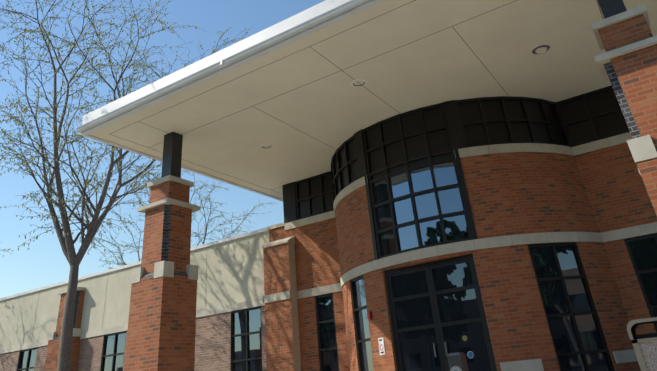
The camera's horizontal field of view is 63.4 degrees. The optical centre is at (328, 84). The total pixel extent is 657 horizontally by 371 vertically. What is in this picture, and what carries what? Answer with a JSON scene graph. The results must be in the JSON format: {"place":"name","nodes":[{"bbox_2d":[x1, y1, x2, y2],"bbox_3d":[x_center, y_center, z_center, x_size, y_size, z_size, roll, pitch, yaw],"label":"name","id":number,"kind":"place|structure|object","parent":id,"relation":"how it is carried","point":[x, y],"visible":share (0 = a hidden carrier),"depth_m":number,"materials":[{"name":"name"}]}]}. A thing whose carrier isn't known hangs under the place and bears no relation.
{"place":"outdoors","nodes":[
{"label":"outdoors","id":0,"kind":"place"},
{"bbox_2d":[124,132,199,370],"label":"canopy pier","id":1,"kind":"structure","parent":0,"point":[161,332],"depth_m":10.74,"materials":[{"name":"red brick"}]},
{"bbox_2d":[0,0,324,297],"label":"sky","id":2,"kind":"structure","parent":0,"point":[45,263],"materials":[{"name":"blue"}]},
{"bbox_2d":[447,352,467,370],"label":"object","id":3,"kind":"structure","parent":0,"point":[457,361],"depth_m":4.58,"materials":[{"name":"black metal"}]},
{"bbox_2d":[591,0,656,214],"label":"canopy pier","id":4,"kind":"structure","parent":0,"point":[626,62],"depth_m":7.19,"materials":[{"name":"red brick"}]},
{"label":"asphalt ground","id":5,"kind":"structure","parent":0,"visible":0},
{"bbox_2d":[0,0,249,370],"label":"maple tree","id":6,"kind":"object","parent":5,"relation":"on","point":[67,243],"visible":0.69,"depth_m":16.42,"materials":[{"name":"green plant"}]},
{"bbox_2d":[92,152,276,268],"bbox_3d":[-7.784,9.960,28.561,9.573,13.550,8.864,11,-33,-28],"label":"maple tree","id":7,"kind":"object","parent":5,"relation":"on","point":[138,247],"visible":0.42,"depth_m":28.88,"materials":[{"name":"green plant"}]},
{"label":"lawn","id":8,"kind":"structure","parent":0,"visible":0},
{"bbox_2d":[0,227,268,370],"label":"wing walls","id":9,"kind":"structure","parent":8,"relation":"on","point":[230,274],"depth_m":18.41,"materials":[{"name":"beige concrete"}]},
{"bbox_2d":[17,306,261,370],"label":"wing windows","id":10,"kind":"structure","parent":9,"relation":"in","point":[246,341],"depth_m":15.51,"materials":[{"name":"black glass"}]},
{"bbox_3d":[5.185,2.667,4.082,25.000,0.119,12.390,-21,-33,26],"label":"forecourt concrete","id":11,"kind":"object","parent":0,"visible":0},
{"bbox_2d":[80,0,656,201],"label":"canopy roof","id":12,"kind":"structure","parent":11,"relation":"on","point":[302,105],"depth_m":11.15,"materials":[{"name":"white paint"}]},
{"bbox_2d":[76,0,370,132],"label":"roof fascia","id":13,"kind":"structure","parent":12,"relation":"attached to","point":[290,32],"depth_m":10.08,"materials":[{"name":"white metal"}]},
{"bbox_2d":[260,143,272,148],"bbox_3d":[-1.601,1.530,13.700,0.340,0.114,0.340,-21,-33,26],"label":"soffit downlight","id":14,"kind":"object","parent":12,"relation":"attached to","point":[266,144],"visible":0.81,"depth_m":13.63,"materials":[{"name":"white metal"}]},
{"bbox_2d":[351,79,366,86],"bbox_3d":[0.631,-0.082,11.189,0.340,0.114,0.340,-21,-33,26],"label":"soffit downlight","id":15,"kind":"object","parent":12,"relation":"attached to","point":[364,83],"visible":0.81,"depth_m":11.15,"materials":[{"name":"white metal"}]},
{"bbox_2d":[532,45,549,53],"bbox_3d":[4.237,-0.741,10.643,0.340,0.114,0.340,-21,-33,26],"label":"soffit downlight","id":16,"kind":"object","parent":12,"relation":"attached to","point":[546,50],"visible":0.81,"depth_m":10.59,"materials":[{"name":"silver metal"}]},
{"bbox_2d":[262,132,656,370],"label":"brick wall","id":17,"kind":"structure","parent":11,"relation":"on","point":[592,200],"depth_m":11.36,"materials":[{"name":"red brick"}]},
{"bbox_2d":[367,311,372,319],"bbox_3d":[0.890,5.030,11.602,0.055,0.170,0.131,12,-33,-29],"label":"fire alarm","id":18,"kind":"object","parent":17,"relation":"attached to","point":[369,315],"visible":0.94,"depth_m":11.57,"materials":[{"name":"red metal"}]},
{"bbox_2d":[378,338,384,354],"bbox_3d":[1.109,5.456,11.115,0.016,0.320,0.166,15,-35,-32],"label":"notice sign","id":19,"kind":"object","parent":17,"relation":"attached to","point":[381,346],"visible":0.98,"depth_m":11.11,"materials":[{"name":"white plastic"}]},
{"bbox_2d":[282,85,656,370],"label":"windows","id":20,"kind":"structure","parent":17,"relation":"in","point":[436,308],"depth_m":11.67,"materials":[{"name":"black glass"}]},
{"bbox_2d":[462,335,473,357],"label":"door stickers","id":21,"kind":"object","parent":20,"relation":"attached to","point":[470,354],"depth_m":10.16,"materials":[{"name":"blue"}]},
{"bbox_2d":[627,317,656,370],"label":"trash can","id":22,"kind":"object","parent":11,"relation":"on","point":[645,347],"visible":1,"depth_m":8.12,"materials":[{"name":"beige plastic"}]}
]}

